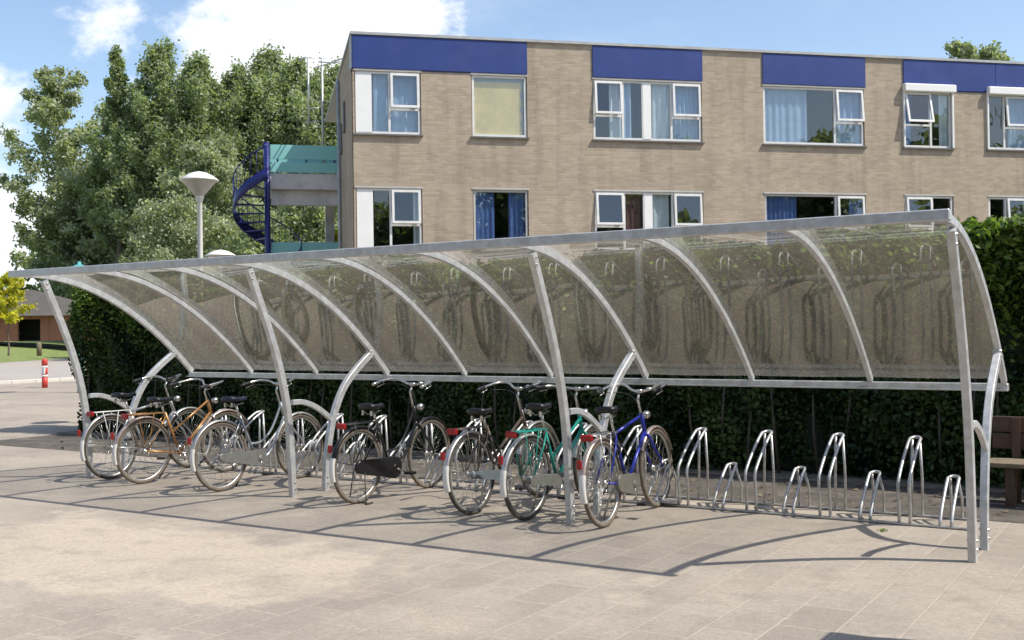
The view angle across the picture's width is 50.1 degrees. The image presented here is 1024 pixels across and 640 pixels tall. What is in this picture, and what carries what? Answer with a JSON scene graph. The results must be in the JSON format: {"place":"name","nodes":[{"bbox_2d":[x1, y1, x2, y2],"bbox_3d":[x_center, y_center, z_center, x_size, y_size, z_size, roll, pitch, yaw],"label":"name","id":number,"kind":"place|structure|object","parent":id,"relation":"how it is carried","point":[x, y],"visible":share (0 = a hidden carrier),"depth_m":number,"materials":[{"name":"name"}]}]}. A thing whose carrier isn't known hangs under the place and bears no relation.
{"place":"outdoors","nodes":[
{"label":"outdoors","id":0,"kind":"place"},
{"bbox_2d":[0,357,85,380],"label":"road","id":1,"kind":"structure","parent":0,"point":[25,370],"depth_m":50.01,"materials":[{"name":"grey asphalt"}]},
{"bbox_2d":[0,377,75,383],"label":"kerb","id":2,"kind":"structure","parent":1,"relation":"on","point":[35,380],"depth_m":36.83,"materials":[{"name":"concrete"}]},
{"bbox_2d":[193,198,309,280],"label":"bush","id":3,"kind":"object","parent":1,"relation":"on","point":[251,246],"visible":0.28,"depth_m":59.13,"materials":[{"name":"green plant"}]},
{"bbox_2d":[272,173,337,241],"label":"broadleaf tree","id":4,"kind":"object","parent":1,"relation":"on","point":[315,231],"visible":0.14,"depth_m":60.82,"materials":[{"name":"green plant"}]},
{"bbox_2d":[0,340,92,362],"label":"grass bank","id":5,"kind":"structure","parent":0,"point":[23,351],"depth_m":77.67,"materials":[{"name":"green plant"}]},
{"bbox_2d":[0,270,37,355],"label":"young tree","id":6,"kind":"object","parent":5,"relation":"on","point":[13,292],"visible":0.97,"depth_m":61.83,"materials":[{"name":"yellow plant"}]},
{"bbox_2d":[4,247,55,291],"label":"broadleaf tree","id":7,"kind":"object","parent":5,"relation":"on","point":[20,258],"visible":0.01,"depth_m":118.02,"materials":[{"name":"green plant"}]},
{"bbox_2d":[36,342,41,355],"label":"wooden post","id":8,"kind":"object","parent":5,"relation":"on","point":[39,348],"visible":1,"depth_m":69.87,"materials":[{"name":"brown wood"}]},
{"bbox_2d":[0,290,93,340],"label":"brick house","id":9,"kind":"structure","parent":5,"relation":"on","point":[38,323],"depth_m":80.90,"materials":[{"name":"brown brick"}]},
{"bbox_2d":[19,319,39,340],"bbox_3d":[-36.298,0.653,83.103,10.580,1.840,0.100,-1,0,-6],"label":"doorway","id":10,"kind":"structure","parent":9,"relation":"in","point":[29,329],"depth_m":83.03,"materials":[{"name":"black"}]},
{"bbox_2d":[0,65,114,296],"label":"white poplar","id":11,"kind":"object","parent":5,"relation":"on","point":[49,111],"visible":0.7,"depth_m":102.72,"materials":[{"name":"green plant"}]},
{"bbox_2d":[21,177,109,299],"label":"white poplar","id":12,"kind":"object","parent":5,"relation":"on","point":[62,214],"visible":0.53,"depth_m":100.11,"materials":[{"name":"green plant"}]},
{"bbox_2d":[64,135,124,190],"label":"broadleaf tree","id":13,"kind":"object","parent":5,"relation":"on","point":[82,165],"depth_m":120.97,"materials":[{"name":"green plant"}]},
{"bbox_2d":[49,97,168,298],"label":"white poplar","id":14,"kind":"object","parent":5,"relation":"on","point":[91,248],"visible":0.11,"depth_m":98.14,"materials":[{"name":"green plant"}]},
{"bbox_2d":[78,44,148,272],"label":"poplar tree","id":15,"kind":"object","parent":5,"relation":"on","point":[115,88],"visible":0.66,"depth_m":92.76,"materials":[{"name":"green plant"}]},
{"bbox_2d":[86,35,207,275],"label":"poplar tree","id":16,"kind":"object","parent":5,"relation":"on","point":[157,69],"visible":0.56,"depth_m":91.53,"materials":[{"name":"green plant"}]},
{"bbox_2d":[0,380,1023,639],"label":"pavement","id":17,"kind":"structure","parent":0,"point":[176,552],"depth_m":7.41,"materials":[{"name":"concrete"}]},
{"bbox_2d":[41,359,47,387],"bbox_3d":[-14.079,1.604,32.955,0.182,0.875,0.273,-1,0,2],"label":"bollard","id":18,"kind":"object","parent":17,"relation":"on","point":[44,367],"visible":1,"depth_m":32.93,"materials":[{"name":"red paint"}]},
{"bbox_2d":[72,261,83,392],"bbox_3d":[-11.829,0.191,29.987,0.600,3.594,0.600,-1,-1,32],"label":"street lamp","id":19,"kind":"object","parent":17,"relation":"on","point":[78,263],"visible":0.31,"depth_m":29.93,"materials":[{"name":"grey metal"}]},
{"bbox_2d":[77,374,212,478],"bbox_3d":[-4.147,1.194,12.516,0.625,1.118,1.850,-5,-2,33],"label":"bicycle","id":20,"kind":"object","parent":17,"relation":"on","point":[173,416],"visible":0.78,"depth_m":12.28,"materials":[{"name":"metal"}]},
{"bbox_2d":[110,378,249,483],"bbox_3d":[-3.611,1.204,12.079,0.567,1.074,1.850,1,1,35],"label":"bicycle","id":21,"kind":"object","parent":17,"relation":"on","point":[132,423],"visible":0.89,"depth_m":11.86,"materials":[{"name":"metal"}]},
{"bbox_2d":[179,171,218,270],"bbox_3d":[-5.395,-0.380,18.984,0.660,4.393,0.660,-1,-1,32],"label":"street lamp","id":22,"kind":"object","parent":17,"relation":"on","point":[199,184],"visible":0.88,"depth_m":18.91,"materials":[{"name":"white metal"}]},
{"bbox_2d":[205,250,235,276],"bbox_3d":[-7.687,0.031,28.986,0.800,3.783,0.800,-1,-1,32],"label":"street lamp","id":23,"kind":"object","parent":17,"relation":"on","point":[219,253],"visible":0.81,"depth_m":28.77,"materials":[{"name":"white metal"}]},
{"bbox_2d":[187,378,322,491],"bbox_3d":[-2.644,1.175,11.470,0.625,1.097,1.850,-4,-2,34],"label":"bicycle","id":24,"kind":"object","parent":17,"relation":"on","point":[246,457],"visible":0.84,"depth_m":11.25,"materials":[{"name":"metal"}]},
{"bbox_2d":[232,142,301,273],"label":"spiral staircase","id":25,"kind":"structure","parent":17,"relation":"on","point":[252,182],"depth_m":32.66,"materials":[{"name":"blue metal"}]},
{"bbox_2d":[270,145,337,268],"bbox_3d":[-5.802,-1.666,34.824,3.655,7.210,3.250,-1,0,-13],"label":"access gallery","id":26,"kind":"object","parent":17,"relation":"on","point":[289,186],"visible":0.43,"depth_m":33.16,"materials":[{"name":"concrete"}]},
{"bbox_2d":[298,57,341,173],"bbox_3d":[-5.261,-6.269,32.415,0.911,3.645,3.227,-1,-1,-33],"label":"aerial mast","id":27,"kind":"object","parent":26,"relation":"on","point":[321,100],"visible":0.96,"depth_m":33.62,"materials":[{"name":"metal"}]},
{"bbox_2d":[328,378,450,504],"bbox_3d":[-1.140,1.137,10.565,0.625,1.117,1.850,1,0,32],"label":"bicycle","id":28,"kind":"object","parent":17,"relation":"on","point":[385,466],"visible":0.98,"depth_m":10.33,"materials":[{"name":"metal"}]},
{"bbox_2d":[440,380,559,514],"bbox_3d":[-0.071,1.119,9.889,0.567,1.115,1.850,-4,-2,34],"label":"bicycle","id":29,"kind":"object","parent":17,"relation":"on","point":[492,474],"visible":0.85,"depth_m":9.59,"materials":[{"name":"metal"}]},
{"bbox_2d":[8,209,1008,562],"bbox_3d":[-0.679,0.555,10.015,9.327,2.302,2.435,-1,-1,32],"label":"bicycle shelter","id":30,"kind":"object","parent":17,"relation":"on","point":[954,233],"visible":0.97,"depth_m":9.22,"materials":[{"name":"metal"}]},
{"bbox_2d":[60,430,1023,493],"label":"soil","id":31,"kind":"structure","parent":17,"relation":"on","point":[853,479],"depth_m":11.78,"materials":[{"name":"brown soil"}]},
{"bbox_2d":[64,212,1023,487],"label":"hedge","id":32,"kind":"object","parent":31,"relation":"on","point":[894,282],"visible":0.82,"depth_m":12.47,"materials":[{"name":"green plant"}]},
{"bbox_2d":[498,385,612,520],"bbox_3d":[0.424,1.124,9.551,0.657,1.086,1.850,0,0,34],"label":"bicycle","id":33,"kind":"object","parent":17,"relation":"on","point":[549,478],"visible":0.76,"depth_m":9.25,"materials":[{"name":"metal"}]},
{"bbox_2d":[169,408,979,529],"bbox_3d":[-0.194,1.348,10.986,9.050,0.664,0.533,-1,-1,32],"label":"bicycle rack","id":34,"kind":"object","parent":17,"relation":"on","point":[678,501],"visible":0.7,"depth_m":9.70,"materials":[{"name":"metal"}]},
{"bbox_2d":[576,382,672,527],"bbox_3d":[0.978,1.100,9.212,0.567,1.115,1.850,-4,-2,30],"label":"bicycle","id":35,"kind":"object","parent":17,"relation":"on","point":[624,482],"visible":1,"depth_m":9.00,"materials":[{"name":"metal"}]},
{"bbox_2d":[0,434,1023,522],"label":"path","id":36,"kind":"structure","parent":0,"point":[996,502],"depth_m":10.76,"materials":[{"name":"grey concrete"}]},
{"bbox_2d":[990,416,1023,507],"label":"park bench","id":37,"kind":"object","parent":36,"relation":"on","point":[1013,466],"visible":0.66,"depth_m":9.70,"materials":[{"name":"brown wood"}]},
{"bbox_2d":[0,0,1023,289],"label":"sky","id":38,"kind":"structure","parent":0,"point":[80,34],"materials":[{"name":"blue"}]},
{"label":"ground","id":39,"kind":"structure","parent":0,"visible":0},
{"bbox_2d":[116,190,259,277],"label":"bush","id":40,"kind":"object","parent":39,"relation":"on","point":[174,218],"visible":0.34,"depth_m":66.83,"materials":[{"name":"green plant"}]},
{"bbox_2d":[126,134,263,274],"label":"white poplar","id":41,"kind":"object","parent":39,"relation":"on","point":[212,157],"visible":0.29,"depth_m":70.54,"materials":[{"name":"green plant"}]},
{"bbox_2d":[115,49,275,250],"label":"poplar tree","id":42,"kind":"object","parent":39,"relation":"on","point":[196,101],"visible":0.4,"depth_m":90.79,"materials":[{"name":"green plant"}]},
{"bbox_2d":[204,60,274,211],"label":"poplar tree","id":43,"kind":"object","parent":39,"relation":"on","point":[227,83],"visible":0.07,"depth_m":96.54,"materials":[{"name":"green plant"}]},
{"bbox_2d":[196,38,337,220],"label":"poplar tree","id":44,"kind":"object","parent":39,"relation":"on","point":[261,78],"visible":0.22,"depth_m":95.85,"materials":[{"name":"green plant"}]},
{"bbox_2d":[235,53,337,240],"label":"poplar tree","id":45,"kind":"object","parent":39,"relation":"on","point":[295,71],"visible":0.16,"depth_m":94.20,"materials":[{"name":"green plant"}]},
{"bbox_2d":[238,52,341,241],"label":"poplar tree","id":46,"kind":"object","parent":39,"relation":"on","point":[315,93],"visible":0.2,"depth_m":91.02,"materials":[{"name":"green plant"}]},
{"bbox_2d":[334,229,337,241],"bbox_3d":[-6.126,-0.584,38.049,1.242,5.211,1.334,-1,-1,32],"label":"bush","id":47,"kind":"object","parent":39,"relation":"on","point":[336,234],"visible":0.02,"depth_m":37.88,"materials":[{"name":"green plant"}]},
{"bbox_2d":[325,31,1023,270],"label":"apartment building","id":48,"kind":"structure","parent":39,"relation":"on","point":[444,138],"depth_m":30.01,"materials":[{"name":"beige brick"}]},
{"bbox_2d":[353,68,422,136],"bbox_3d":[-3.203,-5.591,28.256,1.790,1.710,0.287,-1,0,-13],"label":"window","id":49,"kind":"structure","parent":48,"relation":"in","point":[371,117],"depth_m":28.30,"materials":[{"name":"white paint"}]},
{"bbox_2d":[355,186,422,247],"bbox_3d":[-3.160,-2.602,28.229,1.790,1.670,0.266,-1,0,-13],"label":"window","id":50,"kind":"structure","parent":48,"relation":"in","point":[364,194],"depth_m":28.11,"materials":[{"name":"white paint"}]},
{"bbox_2d":[470,73,529,138],"bbox_3d":[-0.331,-5.627,28.862,1.580,1.710,0.170,-1,0,-13],"label":"window","id":51,"kind":"structure","parent":48,"relation":"in","point":[473,75],"depth_m":28.84,"materials":[{"name":"white paint"}]},
{"bbox_2d":[472,188,530,251],"bbox_3d":[-0.301,-2.636,28.894,1.580,1.670,0.283,-1,0,-13],"label":"window","id":52,"kind":"structure","parent":48,"relation":"in","point":[483,198],"depth_m":28.93,"materials":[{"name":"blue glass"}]},
{"bbox_2d":[593,189,703,251],"bbox_3d":[3.727,-2.686,29.780,3.210,1.670,0.299,-1,0,-13],"label":"window","id":53,"kind":"structure","parent":48,"relation":"in","point":[652,205],"depth_m":29.81,"materials":[{"name":"white paint"}]},
{"bbox_2d":[592,77,704,143],"bbox_3d":[3.684,-5.676,29.808,3.210,1.710,0.318,-1,0,-13],"label":"window","id":54,"kind":"structure","parent":48,"relation":"in","point":[677,104],"depth_m":29.91,"materials":[{"name":"white paint"}]},
{"bbox_2d":[762,84,866,147],"bbox_3d":[8.500,-5.735,30.883,3.200,1.710,0.307,-1,0,-13],"label":"window","id":55,"kind":"structure","parent":48,"relation":"in","point":[784,106],"depth_m":30.91,"materials":[{"name":"white paint"}]},
{"bbox_2d":[764,192,866,246],"bbox_3d":[8.537,-2.745,30.885,3.200,1.670,0.276,-1,0,-13],"label":"window","id":56,"kind":"structure","parent":48,"relation":"in","point":[777,205],"depth_m":30.81,"materials":[{"name":"white paint"}]},
{"bbox_2d":[904,194,954,232],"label":"window","id":57,"kind":"structure","parent":48,"relation":"in","point":[930,197],"depth_m":31.56,"materials":[{"name":"white paint"}]},
{"bbox_2d":[902,83,956,149],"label":"window","id":58,"kind":"structure","parent":48,"relation":"in","point":[945,93],"depth_m":31.67,"materials":[{"name":"white paint"}]},
{"bbox_2d":[986,86,1023,151],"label":"window","id":59,"kind":"structure","parent":48,"relation":"in","point":[1012,97],"depth_m":32.24,"materials":[{"name":"white paint"}]},
{"bbox_2d":[988,195,1023,217],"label":"window","id":60,"kind":"structure","parent":48,"relation":"in","point":[1006,210],"depth_m":32.17,"materials":[{"name":"white paint"}]},
{"bbox_2d":[942,37,981,59],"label":"white poplar","id":61,"kind":"object","parent":39,"relation":"on","point":[958,49],"visible":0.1,"depth_m":71.40,"materials":[{"name":"green plant"}]},
{"bbox_2d":[977,40,1013,60],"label":"white poplar","id":62,"kind":"object","parent":39,"relation":"on","point":[991,52],"visible":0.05,"depth_m":71.72,"materials":[{"name":"green plant"}]}
]}

